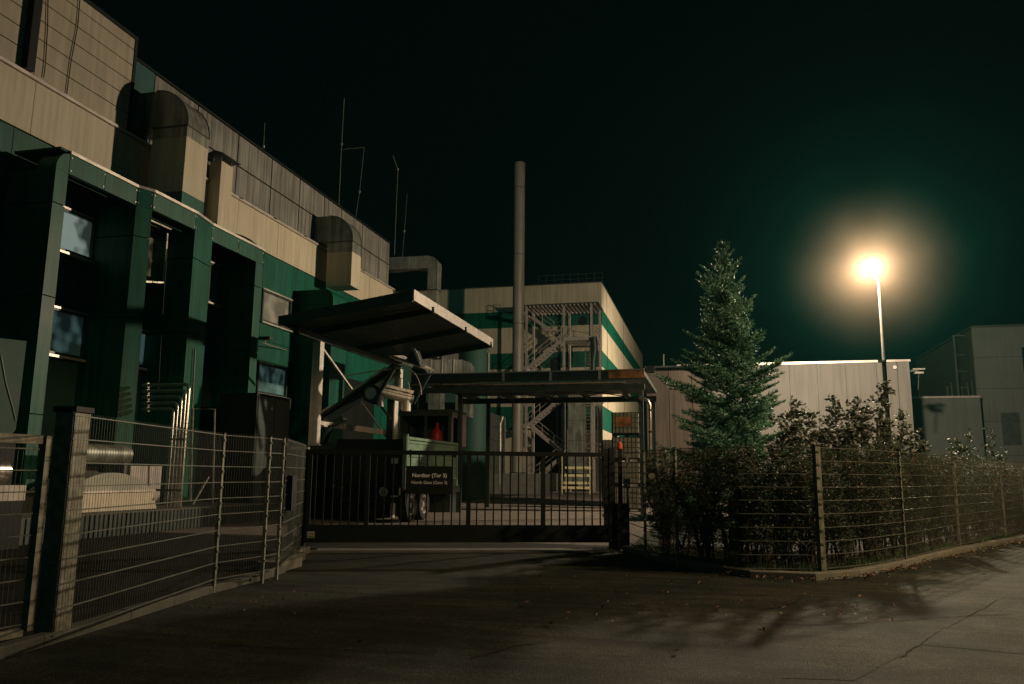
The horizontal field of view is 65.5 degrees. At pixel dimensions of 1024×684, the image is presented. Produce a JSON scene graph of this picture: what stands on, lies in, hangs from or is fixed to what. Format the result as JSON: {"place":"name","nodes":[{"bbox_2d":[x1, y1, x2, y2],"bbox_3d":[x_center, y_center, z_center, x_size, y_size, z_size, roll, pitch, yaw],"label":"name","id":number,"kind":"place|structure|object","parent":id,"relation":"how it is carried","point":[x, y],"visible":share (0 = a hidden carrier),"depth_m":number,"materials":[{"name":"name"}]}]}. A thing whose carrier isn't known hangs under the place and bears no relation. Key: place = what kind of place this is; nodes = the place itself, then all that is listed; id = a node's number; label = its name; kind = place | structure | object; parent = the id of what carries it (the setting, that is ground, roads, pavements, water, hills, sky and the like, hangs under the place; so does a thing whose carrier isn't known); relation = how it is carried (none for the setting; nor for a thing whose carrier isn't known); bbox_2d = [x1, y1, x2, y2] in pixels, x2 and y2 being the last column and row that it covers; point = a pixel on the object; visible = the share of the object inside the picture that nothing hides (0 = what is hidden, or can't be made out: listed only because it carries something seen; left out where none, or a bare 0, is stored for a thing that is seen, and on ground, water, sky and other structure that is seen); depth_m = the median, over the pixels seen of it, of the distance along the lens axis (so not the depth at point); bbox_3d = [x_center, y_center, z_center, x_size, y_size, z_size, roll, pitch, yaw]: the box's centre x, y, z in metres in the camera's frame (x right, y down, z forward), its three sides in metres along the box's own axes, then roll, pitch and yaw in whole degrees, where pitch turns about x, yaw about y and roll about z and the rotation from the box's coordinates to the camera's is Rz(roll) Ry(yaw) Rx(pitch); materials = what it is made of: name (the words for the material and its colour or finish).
{"place":"outdoors","nodes":[
{"label":"outdoors","id":0,"kind":"place"},
{"bbox_2d":[0,533,314,642],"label":"yard asphalt","id":1,"kind":"structure","parent":0,"point":[146,577],"depth_m":12.83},
{"bbox_2d":[0,458,25,549],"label":"storage crate","id":2,"kind":"object","parent":1,"relation":"on","point":[15,500],"visible":0.82,"depth_m":15.59,"materials":[{"name":"paint"}]},
{"bbox_2d":[189,408,215,504],"bbox_3d":[-9.101,3.367,23.454,0.070,2.870,1.343,-2,-10,14],"label":"hoop barrier","id":3,"kind":"object","parent":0,"point":[192,426],"visible":0.86,"depth_m":23.25,"materials":[{"name":"metal"}]},
{"bbox_2d":[389,291,458,409],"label":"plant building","id":4,"kind":"structure","parent":0,"point":[422,400],"depth_m":52.13,"materials":[{"name":"metal"}]},
{"bbox_2d":[428,359,474,417],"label":"roof duct","id":5,"kind":"object","parent":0,"point":[436,400],"visible":0.55,"depth_m":49.92,"materials":[{"name":"metal"}]},
{"bbox_2d":[161,491,757,545],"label":"yard paving","id":6,"kind":"structure","parent":0,"point":[514,513],"depth_m":28.86,"materials":[{"name":"concrete"}]},
{"bbox_2d":[284,445,382,517],"bbox_3d":[-6.350,5.130,29.391,2.740,2.450,4.290,-2,-10,14],"label":"dark skip","id":7,"kind":"object","parent":6,"relation":"on","point":[328,488],"visible":0.31,"depth_m":27.35,"materials":[{"name":"paint"}]},
{"bbox_2d":[300,348,434,517],"bbox_3d":[-5.189,3.254,28.754,4.818,6.004,1.560,-2,-10,14],"label":"inclined conveyor","id":8,"kind":"object","parent":6,"relation":"on","point":[372,390],"visible":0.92,"depth_m":28.49,"materials":[{"name":"metal"}]},
{"bbox_2d":[278,289,492,517],"bbox_3d":[-4.421,2.854,30.984,5.013,7.535,9.950,-2,-10,14],"label":"lean to canopy","id":9,"kind":"object","parent":6,"relation":"on","point":[381,329],"visible":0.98,"depth_m":29.75,"materials":[{"name":"metal"}]},
{"bbox_2d":[335,434,459,521],"bbox_3d":[-3.712,4.862,28.538,2.465,2.774,6.750,-2,-10,14],"label":"tipper trailer","id":10,"kind":"object","parent":6,"relation":"on","point":[406,442],"visible":0.76,"depth_m":25.57,"materials":[{"name":"green paint"}]},
{"bbox_2d":[399,409,465,511],"bbox_3d":[-3.342,4.985,33.406,2.302,4.143,2.010,-2,-10,14],"label":"control cabin","id":11,"kind":"object","parent":6,"relation":"on","point":[418,423],"visible":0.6,"depth_m":33.20,"materials":[{"name":"metal"}]},
{"bbox_2d":[409,369,656,512],"bbox_3d":[1.266,4.425,33.936,9.300,5.500,7.375,-2,-10,14],"label":"passage canopy","id":12,"kind":"object","parent":6,"relation":"on","point":[507,387],"visible":0.88,"depth_m":31.58,"materials":[{"name":"metal"}]},
{"bbox_2d":[513,302,603,492],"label":"stair tower","id":13,"kind":"structure","parent":6,"relation":"on","point":[564,309],"depth_m":71.90,"materials":[{"name":"metal"}]},
{"bbox_2d":[593,394,603,491],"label":"white riser","id":14,"kind":"object","parent":13,"relation":"attached to","point":[597,446],"visible":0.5,"depth_m":69.40,"materials":[{"name":"paint"}]},
{"bbox_2d":[568,336,597,486],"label":"duct column","id":15,"kind":"structure","parent":6,"relation":"on","point":[576,427],"depth_m":67.58,"materials":[{"name":"metal"}]},
{"bbox_2d":[615,486,639,510],"bbox_3d":[5.048,6.834,34.698,1.222,1.058,1.022,-2,-10,14],"label":"ibc tank","id":16,"kind":"object","parent":6,"relation":"on","point":[637,492],"visible":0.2,"depth_m":34.21,"materials":[{"name":"plastic"}]},
{"bbox_2d":[615,462,639,485],"bbox_3d":[5.057,5.778,34.873,1.222,1.058,1.022,-2,-10,14],"label":"ibc tank","id":17,"kind":"object","parent":16,"relation":"on","point":[637,467],"visible":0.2,"depth_m":34.42,"materials":[{"name":"plastic"}]},
{"bbox_2d":[612,437,638,461],"bbox_3d":[5.066,4.723,35.048,1.222,1.058,1.022,-2,-10,14],"label":"ibc tank","id":18,"kind":"object","parent":17,"relation":"on","point":[629,444],"visible":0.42,"depth_m":34.60,"materials":[{"name":"plastic"}]},
{"bbox_2d":[611,412,638,436],"bbox_3d":[5.074,3.666,35.218,1.222,1.058,1.033,-2,-10,14],"label":"ibc tank","id":19,"kind":"object","parent":18,"relation":"on","point":[625,424],"visible":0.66,"depth_m":34.78,"materials":[{"name":"plastic"}]},
{"bbox_2d":[645,354,713,507],"bbox_3d":[8.467,4.465,39.978,3.220,7.524,3.950,-2,-10,14],"label":"hall annex","id":20,"kind":"object","parent":6,"relation":"on","point":[669,432],"visible":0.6,"depth_m":38.76,"materials":[{"name":"metal"}]},
{"bbox_2d":[0,477,1023,683],"bbox_3d":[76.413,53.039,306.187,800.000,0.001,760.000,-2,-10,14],"label":"asphalt ground","id":21,"kind":"structure","parent":0,"point":[178,643],"depth_m":8.36,"materials":[{"name":"asphalt"}]},
{"bbox_2d":[0,338,26,484],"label":"sheet chute","id":22,"kind":"object","parent":21,"relation":"on","point":[12,354],"visible":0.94,"depth_m":17.43,"materials":[{"name":"metal"}]},
{"bbox_2d":[34,406,94,633],"bbox_3d":[-4.243,1.693,7.529,0.250,2.151,0.250,-1,-10,10],"label":"gate post","id":23,"kind":"object","parent":21,"relation":"on","point":[58,493],"visible":0.86,"depth_m":7.46,"materials":[{"name":"metal"}]},
{"bbox_2d":[0,565,285,659],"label":"kerb","id":24,"kind":"structure","parent":21,"relation":"on","point":[14,647],"depth_m":8.30,"materials":[{"name":"concrete"}]},
{"bbox_2d":[0,433,51,640],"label":"gate leaf","id":25,"kind":"object","parent":24,"relation":"on","point":[30,579],"visible":1,"depth_m":7.15,"materials":[{"name":"metal"}]},
{"bbox_2d":[51,414,285,636],"bbox_3d":[-3.810,2.043,9.347,0.376,2.063,5.064,0,-9,5],"label":"fence","id":26,"kind":"object","parent":24,"relation":"on","point":[219,498],"visible":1,"depth_m":9.07,"materials":[{"name":"metal"}]},
{"bbox_2d":[19,501,277,545],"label":"loading platform","id":27,"kind":"structure","parent":21,"relation":"on","point":[154,517],"depth_m":20.84,"materials":[{"name":"concrete"}]},
{"bbox_2d":[22,472,155,512],"bbox_3d":[-10.701,3.820,20.384,1.320,0.950,3.211,-2,-10,14],"label":"roof light","id":28,"kind":"object","parent":27,"relation":"on","point":[140,491],"visible":0.44,"depth_m":20.18,"materials":[{"name":"plastic"}]},
{"bbox_2d":[86,443,132,473],"bbox_3d":[-10.651,3.466,20.467,0.520,1.677,2.109,-2,-10,14],"label":"pressure tank","id":29,"kind":"object","parent":27,"relation":"on","point":[92,455],"visible":0.38,"depth_m":20.72,"materials":[{"name":"metal"}]},
{"bbox_2d":[86,466,161,504],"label":"wall","id":30,"kind":"structure","parent":27,"relation":"on","point":[152,477],"depth_m":23.20,"materials":[{"name":"paint"}]},
{"bbox_2d":[141,383,190,507],"bbox_3d":[-9.862,2.878,22.482,1.614,3.491,0.275,-2,-10,14],"label":"pipe bundle","id":31,"kind":"object","parent":27,"relation":"on","point":[179,415],"visible":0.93,"depth_m":22.44,"materials":[{"name":"metal"}]},
{"bbox_2d":[0,0,394,503],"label":"factory building","id":32,"kind":"structure","parent":21,"relation":"on","point":[82,243],"depth_m":24.38,"materials":[{"name":"painted metal cladding"},{"name":"glass"}]},
{"bbox_2d":[49,305,87,361],"bbox_3d":[-12.615,-0.219,22.541,0.270,1.427,1.547,-2,-10,14],"label":"window","id":33,"kind":"structure","parent":32,"relation":"in","point":[68,333],"depth_m":22.65,"materials":[{"name":"glass"}]},
{"bbox_2d":[60,206,97,263],"bbox_3d":[-12.591,-3.087,23.013,0.270,1.355,1.485,-2,-10,14],"label":"window","id":34,"kind":"structure","parent":32,"relation":"in","point":[79,229],"depth_m":23.12,"materials":[{"name":"glass"}]},
{"bbox_2d":[134,90,209,214],"bbox_3d":[-11.456,-6.224,26.710,2.076,4.226,1.200,-2,-10,14],"label":"ventilation duct","id":35,"kind":"object","parent":32,"relation":"on","point":[173,128],"visible":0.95,"depth_m":26.23,"materials":[{"name":"metal"}]},
{"bbox_2d":[208,261,222,306],"bbox_3d":[-11.010,-2.130,29.368,0.270,1.582,0.812,-2,-10,14],"label":"window","id":36,"kind":"structure","parent":32,"relation":"in","point":[215,269],"depth_m":29.50,"materials":[{"name":"black glass"}]},
{"bbox_2d":[206,150,240,248],"bbox_3d":[-11.040,-5.362,30.152,0.800,3.560,1.150,-2,-10,14],"label":"wall flue","id":37,"kind":"object","parent":32,"relation":"on","point":[219,189],"depth_m":29.97,"materials":[{"name":"metal"}]},
{"bbox_2d":[256,361,288,397],"bbox_3d":[-10.215,1.656,33.947,0.270,1.390,2.490,-2,-10,14],"label":"window","id":38,"kind":"structure","parent":32,"relation":"in","point":[271,379],"depth_m":33.98,"materials":[{"name":"glass"}]},
{"bbox_2d":[260,287,292,332],"bbox_3d":[-10.189,-1.353,34.446,0.270,1.490,2.490,-2,-10,14],"label":"window","id":39,"kind":"structure","parent":32,"relation":"in","point":[273,304],"depth_m":34.30,"materials":[{"name":"glass"}]},
{"bbox_2d":[314,215,361,290],"bbox_3d":[-8.471,-4.311,38.692,2.076,3.526,1.070,-2,-10,14],"label":"ventilation duct","id":40,"kind":"object","parent":32,"relation":"attached to","point":[339,238],"visible":0.99,"depth_m":38.20,"materials":[{"name":"metal"}]},
{"bbox_2d":[387,256,441,358],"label":"roof duct","id":41,"kind":"object","parent":32,"relation":"attached to","point":[431,265],"visible":0.64,"depth_m":49.12,"materials":[{"name":"metal"}]},
{"bbox_2d":[214,393,290,516],"bbox_3d":[-8.860,3.921,27.284,1.420,4.143,2.222,-2,-10,14],"label":"wall cabinet","id":42,"kind":"object","parent":21,"relation":"on","point":[255,415],"depth_m":26.42,"materials":[{"name":"metal"}]},
{"bbox_2d":[252,396,289,511],"bbox_3d":[-8.179,3.850,27.126,0.019,3.843,2.022,-2,-10,14],"label":"door","id":43,"kind":"structure","parent":42,"relation":"in","point":[266,415],"depth_m":27.03,"materials":[{"name":"metal"}]},
{"bbox_2d":[256,556,301,570],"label":"kerb block","id":44,"kind":"structure","parent":21,"relation":"on","point":[292,563],"depth_m":12.82,"materials":[{"name":"concrete"}]},
{"bbox_2d":[279,438,305,565],"bbox_3d":[-3.574,2.689,13.217,0.206,2.060,2.826,2,-10,-9],"label":"fence","id":45,"kind":"object","parent":21,"relation":"on","point":[290,492],"visible":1,"depth_m":12.76,"materials":[{"name":"metal"}]},
{"bbox_2d":[289,289,346,444],"bbox_3d":[-8.745,2.543,35.953,1.810,9.700,1.530,-2,-10,14],"label":"riser shaft","id":46,"kind":"object","parent":21,"relation":"on","point":[333,388],"visible":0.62,"depth_m":35.54,"materials":[{"name":"metal"}]},
{"bbox_2d":[425,402,505,493],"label":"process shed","id":47,"kind":"structure","parent":21,"relation":"on","point":[495,418],"depth_m":63.40,"materials":[{"name":"metal"}]},
{"bbox_2d":[310,548,624,552],"bbox_3d":[-1.052,4.268,16.327,6.942,0.006,0.970,1,-9,-6],"label":"concrete threshold","id":48,"kind":"object","parent":21,"relation":"on","point":[446,550],"visible":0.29,"depth_m":16.25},
{"bbox_2d":[287,447,317,549],"bbox_3d":[-4.267,3.199,16.361,0.620,2.071,0.200,1,-9,-6],"label":"gate guide post","id":49,"kind":"object","parent":48,"relation":"on","point":[302,543],"visible":0.36,"depth_m":16.27,"materials":[{"name":"metal"}]},
{"bbox_2d":[607,448,629,549],"bbox_3d":[2.276,3.331,16.963,0.420,2.120,0.340,1,-9,-6],"label":"gate drive post","id":50,"kind":"object","parent":48,"relation":"on","point":[619,530],"visible":0.95,"depth_m":16.84,"materials":[{"name":"metal"}]},
{"bbox_2d":[304,449,608,542],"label":"sliding gate","id":51,"kind":"structure","parent":50,"relation":"attached to","point":[434,480],"depth_m":16.54,"materials":[{"name":"metal"}]},
{"bbox_2d":[459,348,489,498],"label":"storage tank","id":52,"kind":"object","parent":21,"relation":"on","point":[479,360],"visible":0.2,"depth_m":50.81,"materials":[{"name":"metal"}]},
{"bbox_2d":[395,273,643,491],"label":"striped building","id":53,"kind":"structure","parent":21,"relation":"on","point":[488,311],"depth_m":78.06,"materials":[{"name":"cream painted metal cladding"},{"name":"green painted metal cladding"}]},
{"bbox_2d":[492,161,549,494],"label":"steel chimney","id":54,"kind":"object","parent":21,"relation":"on","point":[518,297],"visible":0.88,"depth_m":66.56,"materials":[{"name":"metal"}]},
{"bbox_2d":[134,540,1023,651],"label":"leaf litter","id":55,"kind":"object","parent":21,"relation":"on","point":[792,581],"visible":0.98,"depth_m":11.99,"materials":[{"name":"brown plant"}]},
{"bbox_2d":[601,240,809,546],"bbox_3d":[4.841,1.057,18.019,4.265,6.997,4.214,7,-11,-33],"label":"fir tree","id":56,"kind":"object","parent":21,"relation":"on","point":[723,330],"visible":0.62,"depth_m":17.71,"materials":[{"name":"green plant"}]},
{"bbox_2d":[706,359,914,497],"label":"grey hall","id":57,"kind":"structure","parent":21,"relation":"on","point":[812,385],"depth_m":51.64,"materials":[{"name":"metal"}]},
{"bbox_2d":[622,535,1023,580],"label":"kerb","id":58,"kind":"structure","parent":21,"relation":"on","point":[821,575],"depth_m":13.28,"materials":[{"name":"concrete"}]},
{"bbox_2d":[625,445,1023,570],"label":"fence","id":59,"kind":"object","parent":58,"relation":"on","point":[816,460],"visible":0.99,"depth_m":14.29,"materials":[{"name":"metal"}]},
{"bbox_2d":[862,261,891,444],"bbox_3d":[15.945,1.851,34.699,0.669,11.080,0.658,9,-13,-41],"label":"street lamp","id":60,"kind":"object","parent":21,"relation":"on","point":[869,268],"visible":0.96,"depth_m":35.10,"materials":[{"name":"metal"}]},
{"bbox_2d":[781,616,1023,679],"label":"asphalt patch","id":61,"kind":"object","parent":21,"relation":"on","point":[846,652],"visible":1,"depth_m":7.60,"materials":[{"name":"asphalt"}]},
{"bbox_2d":[911,379,985,485],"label":"block","id":62,"kind":"structure","parent":21,"relation":"on","point":[940,419],"depth_m":59.37,"materials":[{"name":"concrete"}]},
{"bbox_2d":[942,428,983,469],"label":"bronze shrub","id":63,"kind":"object","parent":21,"relation":"on","point":[960,446],"visible":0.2,"depth_m":24.76,"materials":[{"name":"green plant"}]},
{"bbox_2d":[915,324,1023,472],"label":"tall block","id":64,"kind":"structure","parent":21,"relation":"on","point":[991,362],"depth_m":60.18,"materials":[{"name":"concrete"}]},
{"bbox_2d":[944,427,1007,472],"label":"bronze shrub","id":65,"kind":"object","parent":21,"relation":"on","point":[990,447],"visible":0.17,"depth_m":26.06,"materials":[{"name":"brown plant"}]},
{"bbox_2d":[90,0,1023,473],"label":"sky","id":66,"kind":"structure","parent":0,"point":[819,140],"materials":[{"name":"black"}]},
{"bbox_2d":[634,525,1023,570],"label":"planting soil","id":67,"kind":"structure","parent":0,"point":[797,559],"depth_m":15.84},
{"bbox_2d":[649,441,689,554],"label":"hedge shrub","id":68,"kind":"object","parent":67,"relation":"on","point":[666,512],"visible":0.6,"depth_m":15.17,"materials":[{"name":"green plant"}]},
{"bbox_2d":[645,445,703,550],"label":"hedge shrub","id":69,"kind":"object","parent":67,"relation":"on","point":[659,501],"visible":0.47,"depth_m":15.20,"materials":[{"name":"green plant"}]},
{"bbox_2d":[647,443,711,556],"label":"hedge shrub","id":70,"kind":"object","parent":67,"relation":"on","point":[683,541],"visible":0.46,"depth_m":14.83,"materials":[{"name":"green plant"}]},
{"bbox_2d":[667,448,725,557],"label":"hedge shrub","id":71,"kind":"object","parent":67,"relation":"on","point":[693,504],"visible":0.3,"depth_m":14.24,"materials":[{"name":"green plant"}]},
{"bbox_2d":[686,449,728,560],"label":"hedge shrub","id":72,"kind":"object","parent":67,"relation":"on","point":[708,540],"visible":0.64,"depth_m":13.67,"materials":[{"name":"green plant"}]},
{"bbox_2d":[663,440,753,560],"bbox_3d":[3.483,2.800,14.123,1.793,2.148,0.736,3,-10,-14],"label":"hedge shrub","id":73,"kind":"object","parent":67,"relation":"on","point":[690,514],"visible":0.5,"depth_m":13.98,"materials":[{"name":"green plant"}]},
{"bbox_2d":[695,442,756,562],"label":"hedge shrub","id":74,"kind":"object","parent":67,"relation":"on","point":[716,482],"visible":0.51,"depth_m":13.45,"materials":[{"name":"green plant"}]},
{"bbox_2d":[683,434,789,567],"bbox_3d":[3.750,2.614,13.001,1.796,2.152,0.737,-6,-12,36],"label":"hedge shrub","id":75,"kind":"object","parent":67,"relation":"on","point":[739,524],"visible":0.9,"depth_m":13.05,"materials":[{"name":"green plant"}]},
{"bbox_2d":[725,454,760,564],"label":"hedge shrub","id":76,"kind":"object","parent":67,"relation":"on","point":[754,552],"visible":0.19,"depth_m":13.51,"materials":[{"name":"green plant"}]},
{"bbox_2d":[723,443,764,565],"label":"hedge shrub","id":77,"kind":"object","parent":67,"relation":"on","point":[754,466],"visible":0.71,"depth_m":13.01,"materials":[{"name":"green plant"}]},
{"bbox_2d":[721,445,775,563],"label":"hedge shrub","id":78,"kind":"object","parent":67,"relation":"on","point":[750,558],"visible":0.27,"depth_m":13.63,"materials":[{"name":"green plant"}]},
{"bbox_2d":[732,443,781,566],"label":"hedge shrub","id":79,"kind":"object","parent":67,"relation":"on","point":[764,534],"visible":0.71,"depth_m":12.87,"materials":[{"name":"green plant"}]},
{"bbox_2d":[735,413,799,529],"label":"laurel shrub","id":80,"kind":"object","parent":67,"relation":"on","point":[780,425],"visible":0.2,"depth_m":17.12,"materials":[{"name":"green plant"}]},
{"bbox_2d":[761,450,796,567],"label":"hedge shrub","id":81,"kind":"object","parent":67,"relation":"on","point":[778,511],"visible":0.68,"depth_m":13.03,"materials":[{"name":"green plant"}]},
{"bbox_2d":[769,445,813,567],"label":"hedge shrub","id":82,"kind":"object","parent":67,"relation":"on","point":[795,508],"visible":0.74,"depth_m":13.01,"materials":[{"name":"green plant"}]},
{"bbox_2d":[778,432,834,567],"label":"hedge shrub","id":83,"kind":"object","parent":67,"relation":"on","point":[808,516],"visible":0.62,"depth_m":13.01,"materials":[{"name":"green plant"}]},
{"bbox_2d":[780,402,844,547],"bbox_3d":[6.342,2.825,16.821,1.431,3.056,1.998,-2,-10,14],"label":"laurel shrub","id":84,"kind":"object","parent":67,"relation":"on","point":[794,428],"visible":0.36,"depth_m":16.79,"materials":[{"name":"green plant"}]},
{"bbox_2d":[792,453,833,563],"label":"hedge shrub","id":85,"kind":"object","parent":67,"relation":"on","point":[825,479],"visible":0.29,"depth_m":13.33,"materials":[{"name":"green plant"}]},
{"bbox_2d":[766,455,864,564],"bbox_3d":[5.001,2.785,13.123,1.566,1.876,0.643,-2,-10,14],"label":"hedge shrub","id":86,"kind":"object","parent":67,"relation":"on","point":[831,503],"visible":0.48,"depth_m":13.08,"materials":[{"name":"green plant"}]},
{"bbox_2d":[785,395,862,540],"bbox_3d":[7.107,2.858,17.911,1.632,3.356,1.110,-5,-11,31],"label":"laurel shrub","id":87,"kind":"object","parent":67,"relation":"on","point":[852,416],"visible":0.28,"depth_m":17.83,"materials":[{"name":"green plant"}]},
{"bbox_2d":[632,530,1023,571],"bbox_3d":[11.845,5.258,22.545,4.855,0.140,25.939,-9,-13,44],"label":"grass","id":88,"kind":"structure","parent":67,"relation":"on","point":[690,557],"depth_m":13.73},
{"bbox_2d":[788,460,878,563],"bbox_3d":[5.579,2.932,14.058,1.587,1.901,0.651,-8,-12,40],"label":"hedge shrub","id":89,"kind":"object","parent":67,"relation":"on","point":[860,504],"visible":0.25,"depth_m":13.83,"materials":[{"name":"green plant"}]},
{"bbox_2d":[810,437,861,565],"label":"hedge shrub","id":90,"kind":"object","parent":67,"relation":"on","point":[836,522],"visible":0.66,"depth_m":13.38,"materials":[{"name":"green plant"}]},
{"bbox_2d":[820,446,863,560],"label":"hedge shrub","id":91,"kind":"object","parent":67,"relation":"on","point":[843,458],"visible":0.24,"depth_m":14.22,"materials":[{"name":"green plant"}]},
{"bbox_2d":[822,394,873,545],"bbox_3d":[7.455,2.785,17.582,1.084,3.400,1.511,-5,-11,28],"label":"laurel shrub","id":92,"kind":"object","parent":67,"relation":"on","point":[847,432],"visible":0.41,"depth_m":17.62,"materials":[{"name":"green plant"}]},
{"bbox_2d":[843,449,885,558],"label":"hedge shrub","id":93,"kind":"object","parent":67,"relation":"on","point":[857,520],"visible":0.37,"depth_m":14.70,"materials":[{"name":"green plant"}]},
{"bbox_2d":[848,438,891,556],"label":"hedge shrub","id":94,"kind":"object","parent":67,"relation":"on","point":[871,466],"visible":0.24,"depth_m":15.01,"materials":[{"name":"green plant"}]},
{"bbox_2d":[846,440,900,560],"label":"hedge shrub","id":95,"kind":"object","parent":67,"relation":"on","point":[878,517],"visible":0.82,"depth_m":14.23,"materials":[{"name":"green plant"}]},
{"bbox_2d":[861,444,901,556],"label":"hedge shrub","id":96,"kind":"object","parent":67,"relation":"on","point":[889,526],"visible":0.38,"depth_m":14.98,"materials":[{"name":"green plant"}]},
{"bbox_2d":[855,380,911,543],"bbox_3d":[8.435,2.768,18.350,1.216,3.733,1.860,-7,-12,39],"label":"laurel shrub","id":97,"kind":"object","parent":67,"relation":"on","point":[882,430],"visible":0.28,"depth_m":18.07,"materials":[{"name":"green plant"}]},
{"bbox_2d":[874,408,930,542],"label":"laurel shrub","id":98,"kind":"object","parent":67,"relation":"on","point":[918,449],"visible":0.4,"depth_m":18.55,"materials":[{"name":"green plant"}]},
{"bbox_2d":[887,452,928,551],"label":"hedge shrub","id":99,"kind":"object","parent":67,"relation":"on","point":[905,516],"visible":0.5,"depth_m":16.07,"materials":[{"name":"green plant"}]},
{"bbox_2d":[886,438,929,551],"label":"hedge shrub","id":100,"kind":"object","parent":67,"relation":"on","point":[897,446],"visible":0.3,"depth_m":16.28,"materials":[{"name":"green plant"}]},
{"bbox_2d":[907,459,941,546],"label":"hedge shrub","id":101,"kind":"object","parent":67,"relation":"on","point":[931,531],"visible":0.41,"depth_m":17.16,"materials":[{"name":"green plant"}]},
{"bbox_2d":[911,454,958,546],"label":"hedge shrub","id":102,"kind":"object","parent":67,"relation":"on","point":[937,511],"visible":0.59,"depth_m":17.41,"materials":[{"name":"green plant"}]},
{"bbox_2d":[935,462,973,540],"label":"hedge shrub","id":103,"kind":"object","parent":67,"relation":"on","point":[962,471],"visible":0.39,"depth_m":18.48,"materials":[{"name":"green plant"}]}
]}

